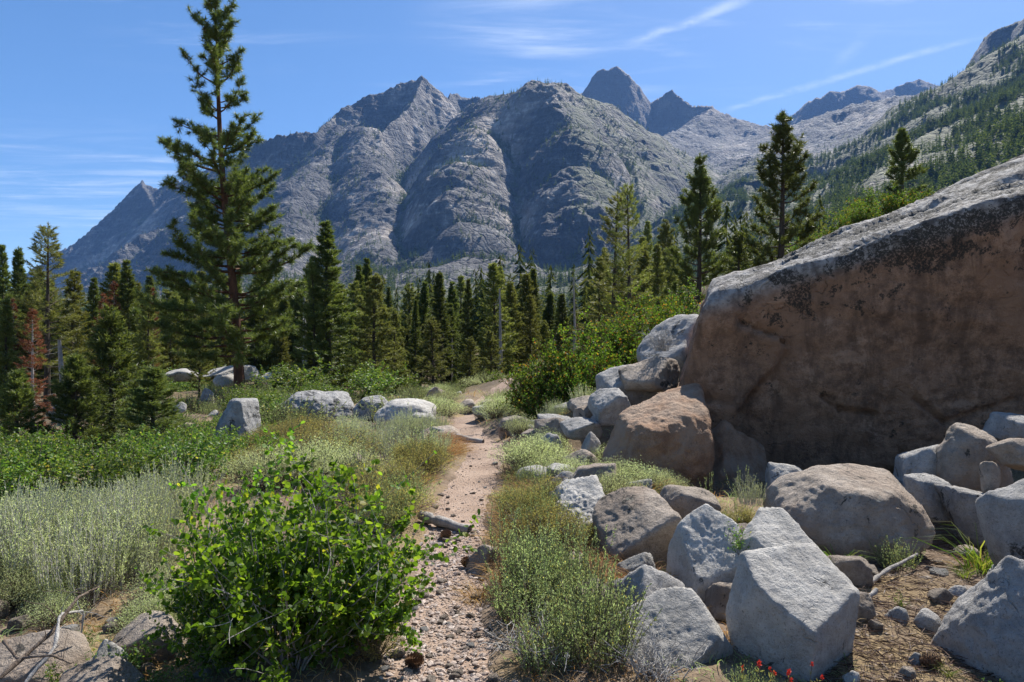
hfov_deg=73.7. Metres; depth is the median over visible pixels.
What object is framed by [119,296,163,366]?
conifer
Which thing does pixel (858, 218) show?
manzanita
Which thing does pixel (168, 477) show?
sagebrush
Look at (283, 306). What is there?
fir tree
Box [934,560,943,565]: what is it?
broken rock
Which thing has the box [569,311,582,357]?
pine tree
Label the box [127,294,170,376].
conifer
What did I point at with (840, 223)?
manzanita
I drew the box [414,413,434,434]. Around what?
sagebrush
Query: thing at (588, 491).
boulder
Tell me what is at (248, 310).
fir tree
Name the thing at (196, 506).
sagebrush
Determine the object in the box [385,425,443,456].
twiggy bush
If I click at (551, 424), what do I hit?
broken rock
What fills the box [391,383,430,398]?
green sage
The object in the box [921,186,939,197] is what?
manzanita
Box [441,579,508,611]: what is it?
straw tuft
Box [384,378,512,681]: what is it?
trail
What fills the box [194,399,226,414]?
green sage
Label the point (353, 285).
pine tree
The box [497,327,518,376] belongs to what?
conifer
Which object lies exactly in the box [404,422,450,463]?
sagebrush
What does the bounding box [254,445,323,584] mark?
leafy shoots
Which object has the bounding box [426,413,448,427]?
sagebrush
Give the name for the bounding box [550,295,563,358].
fir tree
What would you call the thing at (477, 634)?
trail stone
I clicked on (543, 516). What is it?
bush
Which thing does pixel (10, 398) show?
fir
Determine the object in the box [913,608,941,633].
stone
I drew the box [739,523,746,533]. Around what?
broken rock
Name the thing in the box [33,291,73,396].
fir tree
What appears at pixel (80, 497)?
sagebrush
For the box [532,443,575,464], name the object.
grey bush
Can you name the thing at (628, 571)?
straw tuft
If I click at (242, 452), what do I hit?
bush
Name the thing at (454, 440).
straw tuft
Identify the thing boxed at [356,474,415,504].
green sage
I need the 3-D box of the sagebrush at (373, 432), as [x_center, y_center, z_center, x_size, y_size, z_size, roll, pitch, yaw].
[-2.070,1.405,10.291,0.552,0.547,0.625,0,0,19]
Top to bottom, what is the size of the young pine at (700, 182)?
6.660 m
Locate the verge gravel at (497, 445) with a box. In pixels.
[430,425,502,525]
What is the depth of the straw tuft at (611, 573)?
4.48 m
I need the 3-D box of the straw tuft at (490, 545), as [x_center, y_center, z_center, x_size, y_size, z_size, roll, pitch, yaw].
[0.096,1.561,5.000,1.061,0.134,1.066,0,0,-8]
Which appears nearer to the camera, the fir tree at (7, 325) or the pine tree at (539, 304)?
the fir tree at (7, 325)
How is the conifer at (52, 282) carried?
on the ground at (496, 664)
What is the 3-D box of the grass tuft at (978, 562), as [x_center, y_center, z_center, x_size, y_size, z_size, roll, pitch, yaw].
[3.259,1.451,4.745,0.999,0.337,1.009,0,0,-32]
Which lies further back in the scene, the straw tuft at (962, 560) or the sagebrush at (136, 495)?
the sagebrush at (136, 495)
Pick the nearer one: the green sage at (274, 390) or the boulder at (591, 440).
the boulder at (591, 440)
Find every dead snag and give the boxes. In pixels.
[45,340,70,424]
[296,297,307,362]
[450,340,452,383]
[495,288,505,377]
[569,277,577,350]
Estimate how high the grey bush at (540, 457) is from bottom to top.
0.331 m
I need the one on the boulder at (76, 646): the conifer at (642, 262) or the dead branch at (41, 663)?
the dead branch at (41, 663)
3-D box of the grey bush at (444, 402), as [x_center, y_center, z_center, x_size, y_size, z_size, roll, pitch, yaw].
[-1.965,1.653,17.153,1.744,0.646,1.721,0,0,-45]
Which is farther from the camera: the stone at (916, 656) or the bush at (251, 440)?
the bush at (251, 440)
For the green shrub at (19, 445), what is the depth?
8.19 m
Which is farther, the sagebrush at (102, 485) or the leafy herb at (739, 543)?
the sagebrush at (102, 485)
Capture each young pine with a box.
[577,317,595,358]
[661,151,736,308]
[663,280,684,312]
[721,231,753,274]
[734,110,824,266]
[878,127,933,213]
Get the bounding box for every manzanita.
[482,339,566,412]
[505,368,573,419]
[506,330,616,406]
[506,372,537,413]
[530,306,644,388]
[540,345,624,401]
[571,317,643,371]
[582,303,665,363]
[591,281,699,341]
[636,277,704,325]
[784,234,817,251]
[807,220,837,238]
[815,221,850,234]
[820,200,852,228]
[830,186,904,222]
[842,202,883,223]
[876,183,923,213]
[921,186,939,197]
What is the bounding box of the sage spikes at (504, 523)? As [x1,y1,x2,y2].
[490,499,532,571]
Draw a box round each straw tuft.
[407,471,449,484]
[407,493,448,516]
[415,471,442,479]
[429,430,463,439]
[435,435,472,445]
[439,438,484,453]
[440,442,484,455]
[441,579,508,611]
[442,435,477,453]
[459,539,537,568]
[462,517,517,545]
[462,554,506,590]
[469,504,506,517]
[471,563,511,592]
[472,515,554,544]
[480,477,559,494]
[480,503,524,526]
[487,465,523,483]
[488,479,541,491]
[549,535,600,551]
[556,547,621,566]
[584,563,625,582]
[585,547,665,568]
[589,555,659,586]
[595,555,625,575]
[597,554,678,580]
[623,475,712,494]
[929,549,989,569]
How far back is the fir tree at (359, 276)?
44.82 m
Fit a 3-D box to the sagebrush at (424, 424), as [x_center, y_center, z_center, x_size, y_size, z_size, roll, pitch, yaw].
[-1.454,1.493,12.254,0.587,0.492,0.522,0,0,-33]
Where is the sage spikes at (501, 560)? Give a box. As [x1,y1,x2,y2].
[493,531,517,591]
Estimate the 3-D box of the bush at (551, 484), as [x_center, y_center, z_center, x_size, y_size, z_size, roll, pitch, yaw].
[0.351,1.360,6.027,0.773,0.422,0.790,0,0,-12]
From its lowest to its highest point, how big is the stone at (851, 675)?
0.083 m
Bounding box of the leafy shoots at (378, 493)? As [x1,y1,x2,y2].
[262,427,437,571]
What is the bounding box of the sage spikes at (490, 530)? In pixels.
[482,512,534,579]
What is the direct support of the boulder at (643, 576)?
on the ground at (496, 664)
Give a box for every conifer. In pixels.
[27,280,43,389]
[41,268,93,378]
[44,281,69,338]
[80,262,136,355]
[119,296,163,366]
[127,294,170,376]
[130,281,143,320]
[158,312,184,383]
[181,268,217,375]
[209,325,224,368]
[244,274,257,357]
[257,299,290,372]
[269,318,293,372]
[285,283,296,316]
[287,299,297,342]
[297,302,324,367]
[302,264,317,342]
[376,305,395,368]
[393,329,409,368]
[455,274,469,321]
[474,261,522,376]
[485,271,506,326]
[495,265,505,323]
[497,281,525,371]
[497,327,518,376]
[513,272,544,371]
[514,294,542,366]
[576,255,610,345]
[590,267,621,347]
[597,246,615,320]
[623,250,654,332]
[630,236,650,320]
[635,220,653,286]
[645,242,669,318]
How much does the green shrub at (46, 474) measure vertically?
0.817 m
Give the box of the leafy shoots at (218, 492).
[168,420,304,571]
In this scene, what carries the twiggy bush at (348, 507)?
on the ground at (496, 664)
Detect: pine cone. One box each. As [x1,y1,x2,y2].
[404,652,423,668]
[439,529,451,537]
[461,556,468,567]
[919,651,941,669]
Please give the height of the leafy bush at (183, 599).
1.078 m
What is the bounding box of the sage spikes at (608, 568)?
[558,522,618,584]
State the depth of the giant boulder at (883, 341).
8.49 m
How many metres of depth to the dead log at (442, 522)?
5.90 m
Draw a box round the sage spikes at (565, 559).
[546,540,585,586]
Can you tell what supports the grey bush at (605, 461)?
on the ground at (496, 664)
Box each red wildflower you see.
[741,660,776,681]
[768,666,792,681]
[786,661,823,681]
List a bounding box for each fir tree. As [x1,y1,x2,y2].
[0,244,21,369]
[0,298,37,432]
[6,246,31,379]
[14,291,43,387]
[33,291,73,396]
[77,277,102,391]
[97,259,153,384]
[144,275,161,334]
[145,284,162,362]
[166,293,198,372]
[171,270,190,383]
[210,333,223,369]
[242,253,271,356]
[243,307,267,387]
[263,297,293,371]
[287,288,312,367]
[288,220,370,389]
[288,332,300,369]
[323,311,337,371]
[332,303,347,378]
[342,264,382,362]
[343,319,360,389]
[357,257,387,363]
[384,286,393,339]
[404,281,431,385]
[404,333,410,362]
[405,299,423,376]
[421,270,459,382]
[422,344,434,379]
[435,281,466,385]
[439,303,463,381]
[453,278,486,386]
[454,310,465,364]
[524,268,544,352]
[533,292,560,360]
[537,308,550,350]
[549,293,576,362]
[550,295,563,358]
[615,265,627,323]
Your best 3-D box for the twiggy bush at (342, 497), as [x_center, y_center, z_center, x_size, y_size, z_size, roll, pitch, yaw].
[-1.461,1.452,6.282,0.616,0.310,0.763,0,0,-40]
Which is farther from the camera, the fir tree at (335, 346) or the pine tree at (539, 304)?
the pine tree at (539, 304)
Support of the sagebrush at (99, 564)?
on the ground at (496, 664)
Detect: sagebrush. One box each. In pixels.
[0,474,85,564]
[0,476,67,553]
[0,485,69,574]
[0,493,73,583]
[0,502,44,576]
[0,502,84,588]
[0,503,58,565]
[1,487,50,527]
[1,487,64,513]
[2,478,92,524]
[3,486,56,508]
[8,477,101,528]
[21,500,137,606]
[28,474,71,514]
[28,483,105,516]
[34,497,107,556]
[36,487,126,559]
[42,469,99,502]
[49,522,144,594]
[54,482,117,511]
[54,504,162,593]
[55,488,133,537]
[56,505,136,574]
[58,496,174,581]
[60,487,161,570]
[65,476,135,504]
[68,492,143,535]
[76,472,133,500]
[77,478,140,515]
[79,470,178,562]
[86,493,149,524]
[88,471,133,500]
[88,474,169,501]
[97,470,184,528]
[112,471,176,516]
[112,485,189,574]
[115,510,182,581]
[116,463,203,519]
[123,461,209,515]
[125,443,231,516]
[125,485,183,540]
[320,410,358,429]
[327,417,355,441]
[334,418,371,443]
[336,422,384,456]
[340,416,368,429]
[343,421,368,441]
[344,415,368,424]
[352,418,388,451]
[355,413,396,438]
[366,421,404,452]
[369,419,421,461]
[375,414,416,451]
[382,417,407,435]
[384,435,411,464]
[388,410,418,436]
[392,405,418,433]
[399,411,422,430]
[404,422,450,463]
[406,410,438,434]
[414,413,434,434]
[415,411,449,433]
[419,430,455,459]
[421,430,452,448]
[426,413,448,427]
[476,399,500,420]
[503,416,533,436]
[534,404,551,417]
[545,398,567,414]
[547,400,567,414]
[568,382,595,398]
[731,473,766,506]
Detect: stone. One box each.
[375,659,385,664]
[380,665,389,671]
[390,648,405,658]
[420,590,428,598]
[420,626,428,631]
[425,653,432,657]
[426,674,435,681]
[436,589,443,594]
[437,578,445,583]
[439,614,448,619]
[445,634,454,638]
[445,663,453,667]
[449,672,459,678]
[451,669,462,674]
[466,612,474,617]
[466,642,474,647]
[471,592,481,599]
[473,632,481,637]
[487,673,498,681]
[842,670,859,681]
[885,606,909,624]
[898,666,916,679]
[907,652,920,665]
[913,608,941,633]
[948,585,966,596]
[953,544,979,558]
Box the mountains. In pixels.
[7,19,1023,343]
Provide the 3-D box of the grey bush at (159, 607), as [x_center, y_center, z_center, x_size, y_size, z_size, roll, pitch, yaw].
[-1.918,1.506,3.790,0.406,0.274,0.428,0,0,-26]
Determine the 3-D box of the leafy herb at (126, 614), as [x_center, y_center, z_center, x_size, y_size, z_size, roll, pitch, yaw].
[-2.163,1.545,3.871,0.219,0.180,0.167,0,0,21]
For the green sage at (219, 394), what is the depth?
22.94 m
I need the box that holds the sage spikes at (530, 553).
[492,528,556,599]
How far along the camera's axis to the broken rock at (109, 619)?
3.93 m
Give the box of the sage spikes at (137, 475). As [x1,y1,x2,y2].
[127,460,169,493]
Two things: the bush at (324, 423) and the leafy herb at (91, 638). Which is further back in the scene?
the bush at (324, 423)
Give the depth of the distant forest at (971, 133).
1008.42 m
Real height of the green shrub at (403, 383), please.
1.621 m
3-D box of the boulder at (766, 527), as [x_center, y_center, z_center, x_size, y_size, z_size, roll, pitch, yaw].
[1.687,1.337,4.229,0.602,0.558,0.596,0,0,-27]
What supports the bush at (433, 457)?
on the ground at (496, 664)
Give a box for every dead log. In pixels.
[417,510,471,532]
[430,426,483,442]
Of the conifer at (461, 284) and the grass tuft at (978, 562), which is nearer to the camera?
the grass tuft at (978, 562)
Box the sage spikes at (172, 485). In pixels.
[161,467,190,514]
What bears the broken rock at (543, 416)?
on the ground at (496, 664)
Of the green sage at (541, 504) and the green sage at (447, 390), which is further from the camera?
the green sage at (447, 390)
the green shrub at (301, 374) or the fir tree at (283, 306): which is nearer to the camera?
the green shrub at (301, 374)
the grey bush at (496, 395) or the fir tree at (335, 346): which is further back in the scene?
the fir tree at (335, 346)
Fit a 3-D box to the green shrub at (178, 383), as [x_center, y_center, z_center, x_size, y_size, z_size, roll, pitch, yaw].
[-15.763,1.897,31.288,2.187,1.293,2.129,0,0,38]
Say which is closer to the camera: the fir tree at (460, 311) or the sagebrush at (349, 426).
the sagebrush at (349, 426)
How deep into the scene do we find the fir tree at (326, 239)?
30.79 m
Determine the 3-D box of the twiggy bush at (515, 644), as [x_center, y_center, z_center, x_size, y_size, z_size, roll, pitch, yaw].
[0.188,1.480,3.364,0.771,0.255,0.622,0,0,23]
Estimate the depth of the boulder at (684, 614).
3.44 m
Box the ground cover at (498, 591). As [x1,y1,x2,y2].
[0,389,855,681]
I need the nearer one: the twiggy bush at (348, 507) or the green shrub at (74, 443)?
the twiggy bush at (348, 507)
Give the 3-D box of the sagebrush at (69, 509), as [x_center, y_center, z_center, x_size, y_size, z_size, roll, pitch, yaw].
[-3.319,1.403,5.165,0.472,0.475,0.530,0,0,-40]
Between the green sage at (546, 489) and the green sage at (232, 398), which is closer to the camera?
the green sage at (546, 489)
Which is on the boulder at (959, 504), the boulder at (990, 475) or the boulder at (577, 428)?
the boulder at (990, 475)
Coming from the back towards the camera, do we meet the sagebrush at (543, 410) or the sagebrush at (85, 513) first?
the sagebrush at (543, 410)
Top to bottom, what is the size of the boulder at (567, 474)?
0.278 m
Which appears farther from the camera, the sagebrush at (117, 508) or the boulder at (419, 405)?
the boulder at (419, 405)
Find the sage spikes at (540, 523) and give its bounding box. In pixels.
[517,504,582,549]
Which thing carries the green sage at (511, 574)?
on the ground at (496, 664)
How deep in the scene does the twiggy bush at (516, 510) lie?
5.62 m
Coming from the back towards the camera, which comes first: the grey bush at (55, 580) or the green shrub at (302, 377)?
the green shrub at (302, 377)
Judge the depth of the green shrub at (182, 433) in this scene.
9.37 m
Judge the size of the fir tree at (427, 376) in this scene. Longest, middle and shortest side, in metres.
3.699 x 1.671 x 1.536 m
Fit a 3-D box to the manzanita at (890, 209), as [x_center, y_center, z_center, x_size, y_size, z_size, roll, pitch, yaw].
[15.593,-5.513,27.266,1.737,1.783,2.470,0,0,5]
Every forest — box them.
[51,33,1023,314]
[54,152,1023,364]
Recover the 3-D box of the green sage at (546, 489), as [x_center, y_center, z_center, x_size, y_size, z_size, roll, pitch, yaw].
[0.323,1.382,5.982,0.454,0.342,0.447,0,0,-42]
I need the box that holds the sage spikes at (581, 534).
[564,519,608,572]
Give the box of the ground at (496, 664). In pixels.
[0,286,1023,681]
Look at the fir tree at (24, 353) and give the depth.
40.08 m
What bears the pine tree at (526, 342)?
on the ground at (496, 664)
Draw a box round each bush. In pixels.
[0,557,37,598]
[0,562,53,606]
[0,566,54,610]
[8,564,81,590]
[12,590,95,629]
[17,574,90,604]
[17,582,90,615]
[19,563,85,597]
[61,577,119,606]
[102,592,181,634]
[110,578,192,624]
[114,576,175,616]
[120,556,186,603]
[122,565,161,586]
[122,575,190,611]
[124,571,188,608]
[126,595,188,625]
[134,465,301,670]
[136,446,480,681]
[146,550,287,679]
[217,439,296,491]
[219,440,280,473]
[224,451,275,477]
[236,430,272,449]
[239,420,286,443]
[239,440,342,487]
[239,442,324,483]
[241,424,273,444]
[242,495,435,670]
[261,420,323,447]
[268,412,330,443]
[273,421,386,460]
[273,433,359,475]
[283,425,334,451]
[285,445,352,486]
[289,414,345,440]
[295,430,362,455]
[307,439,373,467]
[310,443,402,483]
[324,493,397,524]
[325,481,375,505]
[329,452,418,493]
[330,466,392,508]
[330,489,406,528]
[333,452,376,486]
[334,511,390,536]
[348,478,440,521]
[350,621,406,663]
[376,452,435,491]
[384,464,420,493]
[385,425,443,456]
[386,435,446,463]
[393,433,454,466]
[394,441,458,475]
[397,441,456,470]
[419,397,458,411]
[425,396,463,410]
[429,388,467,401]
[431,399,471,416]
[433,397,462,408]
[458,374,490,386]
[465,602,617,673]
[472,391,516,418]
[478,393,510,404]
[479,395,521,416]
[483,510,554,547]
[484,454,524,478]
[485,478,538,506]
[488,433,564,467]
[495,429,570,469]
[495,484,556,521]
[501,501,538,523]
[503,413,534,436]
[504,498,587,546]
[505,434,564,458]
[507,509,586,549]
[509,490,569,525]
[512,473,579,509]
[516,449,562,465]
[521,450,579,468]
[521,501,593,546]
[524,434,566,455]
[527,425,570,449]
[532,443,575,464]
[554,455,587,475]
[570,456,626,474]
[570,521,598,546]
[588,621,709,681]
[590,470,642,495]
[591,441,607,462]
[599,469,646,493]
[602,455,646,483]
[614,459,672,485]
[631,467,684,493]
[638,325,679,350]
[654,470,693,485]
[720,503,733,517]
[726,504,756,523]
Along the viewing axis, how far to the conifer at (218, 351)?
48.98 m
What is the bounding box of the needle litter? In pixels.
[787,523,1015,681]
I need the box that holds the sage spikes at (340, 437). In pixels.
[322,426,362,455]
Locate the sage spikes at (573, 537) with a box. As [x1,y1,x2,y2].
[554,513,600,576]
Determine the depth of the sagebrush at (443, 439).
9.85 m
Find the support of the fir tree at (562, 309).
on the ground at (496, 664)
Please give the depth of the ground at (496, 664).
3.93 m
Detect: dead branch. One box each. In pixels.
[0,572,120,678]
[2,618,71,663]
[24,587,108,681]
[869,588,878,597]
[873,553,918,582]
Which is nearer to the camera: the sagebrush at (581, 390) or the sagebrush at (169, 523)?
the sagebrush at (169, 523)
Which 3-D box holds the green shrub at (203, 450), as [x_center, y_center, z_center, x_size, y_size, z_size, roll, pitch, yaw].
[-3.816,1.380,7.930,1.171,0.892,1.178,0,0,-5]
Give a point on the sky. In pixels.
(88, 88)
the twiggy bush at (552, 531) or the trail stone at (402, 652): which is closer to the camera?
the trail stone at (402, 652)
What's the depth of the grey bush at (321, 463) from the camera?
7.59 m
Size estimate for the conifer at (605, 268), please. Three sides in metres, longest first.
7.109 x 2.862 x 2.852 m
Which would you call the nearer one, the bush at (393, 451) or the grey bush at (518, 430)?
the bush at (393, 451)
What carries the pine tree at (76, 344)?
on the ground at (496, 664)
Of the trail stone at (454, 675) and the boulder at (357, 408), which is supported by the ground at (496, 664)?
the boulder at (357, 408)
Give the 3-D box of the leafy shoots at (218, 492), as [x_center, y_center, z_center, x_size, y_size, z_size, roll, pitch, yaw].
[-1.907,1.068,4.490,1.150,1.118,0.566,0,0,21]
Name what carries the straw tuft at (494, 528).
on the ground at (496, 664)
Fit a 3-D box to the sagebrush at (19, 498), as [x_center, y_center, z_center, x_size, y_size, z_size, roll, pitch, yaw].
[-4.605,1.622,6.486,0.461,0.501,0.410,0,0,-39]
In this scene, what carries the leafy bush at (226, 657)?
on the ground at (496, 664)
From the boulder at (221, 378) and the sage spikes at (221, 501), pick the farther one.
the boulder at (221, 378)
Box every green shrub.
[0,424,95,480]
[0,427,58,444]
[0,429,94,472]
[0,434,47,485]
[0,438,67,492]
[0,441,82,509]
[0,450,98,494]
[0,456,61,503]
[1,424,73,454]
[1,431,25,451]
[4,420,86,472]
[9,428,100,469]
[48,439,165,498]
[70,436,110,469]
[79,435,178,498]
[79,450,119,477]
[82,359,153,390]
[86,424,198,479]
[89,432,159,462]
[98,420,182,451]
[118,436,155,456]
[121,368,173,390]
[125,423,239,490]
[134,434,230,490]
[142,425,193,453]
[153,424,225,457]
[157,441,228,487]
[163,363,179,390]
[167,368,185,391]
[173,422,227,450]
[175,382,194,391]
[179,394,198,409]
[179,411,202,424]
[181,380,203,391]
[192,419,214,432]
[193,414,220,428]
[195,372,215,388]
[206,424,252,455]
[211,436,259,473]
[218,386,260,410]
[223,381,267,397]
[232,386,290,417]
[246,366,315,392]
[247,425,283,454]
[248,352,343,393]
[258,365,291,373]
[259,396,286,418]
[267,385,300,401]
[269,367,332,393]
[291,378,346,391]
[302,376,330,390]
[325,373,360,390]
[332,362,411,398]
[350,359,406,392]
[388,369,431,394]
[392,373,425,391]
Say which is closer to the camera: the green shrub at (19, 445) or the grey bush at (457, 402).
the green shrub at (19, 445)
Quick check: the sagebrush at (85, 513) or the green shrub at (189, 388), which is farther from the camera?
the green shrub at (189, 388)
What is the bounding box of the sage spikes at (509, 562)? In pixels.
[476,524,547,608]
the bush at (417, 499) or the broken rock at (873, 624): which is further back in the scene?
the bush at (417, 499)
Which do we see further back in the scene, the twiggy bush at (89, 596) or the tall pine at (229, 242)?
the tall pine at (229, 242)
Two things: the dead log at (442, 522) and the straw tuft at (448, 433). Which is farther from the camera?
the straw tuft at (448, 433)
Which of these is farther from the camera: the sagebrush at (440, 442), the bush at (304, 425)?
the bush at (304, 425)
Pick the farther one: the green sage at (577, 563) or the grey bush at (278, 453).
the grey bush at (278, 453)
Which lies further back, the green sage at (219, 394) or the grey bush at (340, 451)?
the green sage at (219, 394)
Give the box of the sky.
[0,0,1023,287]
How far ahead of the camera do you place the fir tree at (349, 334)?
35.86 m
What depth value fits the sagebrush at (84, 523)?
4.81 m
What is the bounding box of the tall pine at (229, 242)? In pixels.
[127,0,318,388]
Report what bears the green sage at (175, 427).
on the ground at (496, 664)
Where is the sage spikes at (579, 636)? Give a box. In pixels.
[563,572,620,664]
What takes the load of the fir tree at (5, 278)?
on the ground at (496, 664)
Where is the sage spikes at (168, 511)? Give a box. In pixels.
[147,492,199,548]
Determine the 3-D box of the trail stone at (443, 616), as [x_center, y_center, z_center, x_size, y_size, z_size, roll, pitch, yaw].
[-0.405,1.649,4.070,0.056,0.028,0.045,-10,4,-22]
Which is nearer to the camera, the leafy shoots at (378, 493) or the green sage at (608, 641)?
the green sage at (608, 641)
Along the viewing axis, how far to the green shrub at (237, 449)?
9.52 m
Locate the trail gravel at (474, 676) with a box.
[379,523,517,681]
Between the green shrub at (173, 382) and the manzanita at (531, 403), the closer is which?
the manzanita at (531, 403)
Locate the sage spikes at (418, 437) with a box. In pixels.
[399,421,437,452]
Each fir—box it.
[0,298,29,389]
[0,366,51,443]
[9,221,95,408]
[12,308,55,427]
[31,351,121,465]
[67,301,180,464]
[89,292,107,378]
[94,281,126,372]
[99,365,198,454]
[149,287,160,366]
[450,374,458,387]
[577,191,642,331]
[600,182,660,328]
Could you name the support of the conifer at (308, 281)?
on the ground at (496, 664)
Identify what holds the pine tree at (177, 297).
on the ground at (496, 664)
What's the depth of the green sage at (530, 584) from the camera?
4.12 m
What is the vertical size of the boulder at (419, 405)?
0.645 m
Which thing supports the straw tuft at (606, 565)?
on the ground at (496, 664)
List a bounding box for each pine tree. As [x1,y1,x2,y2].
[27,269,66,387]
[72,323,87,370]
[155,289,175,364]
[159,292,196,372]
[184,316,215,397]
[207,275,245,364]
[219,303,232,365]
[246,307,271,374]
[274,299,292,369]
[292,254,334,377]
[320,265,340,367]
[331,280,371,388]
[343,272,405,382]
[382,308,412,392]
[391,339,407,368]
[397,282,416,356]
[405,293,429,379]
[412,317,450,386]
[444,336,458,384]
[451,336,480,388]
[472,330,506,377]
[477,303,490,339]
[520,328,541,367]
[527,273,544,321]
[538,319,549,361]
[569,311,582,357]
[647,255,683,316]
[651,219,681,287]
[664,240,686,290]
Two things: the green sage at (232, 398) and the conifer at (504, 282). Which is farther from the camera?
the conifer at (504, 282)
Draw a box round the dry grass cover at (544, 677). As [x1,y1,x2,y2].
[0,301,861,681]
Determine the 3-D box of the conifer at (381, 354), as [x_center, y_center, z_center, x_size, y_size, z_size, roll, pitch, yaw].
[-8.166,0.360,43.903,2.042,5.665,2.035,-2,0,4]
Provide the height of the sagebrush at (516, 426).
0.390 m
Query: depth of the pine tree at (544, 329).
43.93 m
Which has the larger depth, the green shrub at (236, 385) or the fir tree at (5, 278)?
the fir tree at (5, 278)
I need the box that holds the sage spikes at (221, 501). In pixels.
[172,490,239,561]
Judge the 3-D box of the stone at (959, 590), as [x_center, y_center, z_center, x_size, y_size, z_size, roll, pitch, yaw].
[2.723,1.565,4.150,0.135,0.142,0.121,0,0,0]
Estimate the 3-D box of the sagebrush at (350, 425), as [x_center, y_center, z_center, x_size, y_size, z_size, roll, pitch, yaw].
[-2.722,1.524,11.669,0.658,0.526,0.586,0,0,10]
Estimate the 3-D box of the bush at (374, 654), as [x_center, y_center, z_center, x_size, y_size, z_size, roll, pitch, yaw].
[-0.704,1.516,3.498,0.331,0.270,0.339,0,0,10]
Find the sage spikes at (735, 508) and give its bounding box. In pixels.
[724,466,748,516]
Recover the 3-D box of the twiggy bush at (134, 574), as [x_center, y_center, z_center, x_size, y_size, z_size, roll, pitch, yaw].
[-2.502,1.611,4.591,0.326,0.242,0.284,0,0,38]
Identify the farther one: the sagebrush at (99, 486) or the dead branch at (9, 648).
the sagebrush at (99, 486)
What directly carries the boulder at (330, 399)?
on the ground at (496, 664)
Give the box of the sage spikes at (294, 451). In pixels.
[275,431,303,475]
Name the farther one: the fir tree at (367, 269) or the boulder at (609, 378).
the fir tree at (367, 269)
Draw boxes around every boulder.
[0,628,93,681]
[46,405,73,420]
[59,656,145,681]
[92,639,129,661]
[112,610,187,660]
[165,368,198,381]
[174,402,186,412]
[197,388,213,406]
[202,365,261,380]
[213,373,233,386]
[215,398,260,453]
[257,372,290,386]
[277,390,354,422]
[352,395,387,420]
[374,398,435,428]
[409,412,433,423]
[420,425,460,437]
[459,399,475,413]
[466,544,497,575]
[516,465,551,485]
[536,433,562,451]
[548,475,604,535]
[550,471,573,482]
[560,417,602,439]
[563,449,597,466]
[569,395,589,411]
[581,432,600,457]
[587,388,630,425]
[592,486,681,565]
[595,365,657,405]
[601,383,714,489]
[604,586,732,668]
[614,564,684,608]
[618,356,679,391]
[636,314,698,381]
[660,484,720,518]
[666,504,740,601]
[679,154,1023,472]
[712,420,766,482]
[726,543,859,681]
[737,507,825,555]
[763,463,935,563]
[893,444,937,487]
[904,473,951,523]
[931,555,1023,681]
[934,483,986,547]
[936,423,1013,491]
[975,478,1023,565]
[979,461,1000,492]
[982,412,1023,439]
[986,438,1023,470]
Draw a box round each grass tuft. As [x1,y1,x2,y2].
[820,544,872,572]
[903,521,1000,574]
[933,660,969,679]
[941,561,985,579]
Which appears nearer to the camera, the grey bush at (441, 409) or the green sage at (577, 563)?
the green sage at (577, 563)
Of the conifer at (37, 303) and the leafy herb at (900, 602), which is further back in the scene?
the conifer at (37, 303)
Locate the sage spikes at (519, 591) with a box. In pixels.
[495,540,557,632]
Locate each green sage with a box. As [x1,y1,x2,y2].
[115,410,222,436]
[137,416,194,436]
[163,389,226,413]
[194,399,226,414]
[199,383,227,395]
[202,379,267,403]
[216,389,258,411]
[249,383,286,395]
[259,391,344,426]
[259,404,318,426]
[313,477,339,509]
[338,487,371,506]
[349,390,362,403]
[351,485,414,531]
[354,384,390,399]
[356,390,446,421]
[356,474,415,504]
[359,491,413,536]
[364,390,400,399]
[380,465,435,507]
[381,471,416,495]
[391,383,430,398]
[396,385,428,397]
[436,387,460,397]
[438,382,466,390]
[438,384,468,393]
[475,369,504,382]
[480,385,512,397]
[482,548,578,628]
[490,492,524,523]
[495,485,531,502]
[496,525,572,571]
[499,535,571,581]
[500,460,534,488]
[502,519,613,581]
[502,530,569,576]
[504,535,574,596]
[505,556,564,607]
[507,537,599,607]
[508,588,590,678]
[511,458,556,486]
[515,541,567,567]
[518,490,568,526]
[519,480,555,497]
[519,481,558,500]
[519,488,566,515]
[525,474,557,489]
[528,556,599,612]
[532,571,661,674]
[534,558,630,624]
[534,563,651,666]
[535,566,627,638]
[721,658,762,681]
[756,672,783,681]
[866,533,925,571]
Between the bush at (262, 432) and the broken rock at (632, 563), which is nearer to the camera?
the broken rock at (632, 563)
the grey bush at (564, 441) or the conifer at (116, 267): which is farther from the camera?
the conifer at (116, 267)
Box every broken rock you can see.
[0,599,9,619]
[7,614,31,630]
[61,624,80,631]
[102,620,121,632]
[104,617,121,623]
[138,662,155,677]
[193,668,211,678]
[208,410,219,416]
[426,387,443,398]
[472,404,489,417]
[497,415,527,439]
[519,429,535,443]
[534,417,568,442]
[537,414,569,419]
[547,463,574,476]
[554,402,570,413]
[572,463,616,483]
[573,405,592,417]
[573,579,616,610]
[617,552,655,577]
[626,479,651,488]
[704,582,731,621]
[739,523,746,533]
[765,462,802,491]
[827,555,873,587]
[857,591,875,621]
[868,620,883,631]
[870,564,881,582]
[927,588,953,603]
[929,568,948,576]
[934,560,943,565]
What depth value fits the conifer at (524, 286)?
43.75 m
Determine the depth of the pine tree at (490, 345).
30.93 m
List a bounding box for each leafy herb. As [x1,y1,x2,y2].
[34,653,89,681]
[83,624,104,642]
[93,641,142,668]
[107,629,169,666]
[116,600,156,624]
[128,669,159,681]
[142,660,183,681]
[175,644,207,667]
[179,638,196,659]
[724,518,750,554]
[888,589,909,607]
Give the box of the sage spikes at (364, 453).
[346,433,398,479]

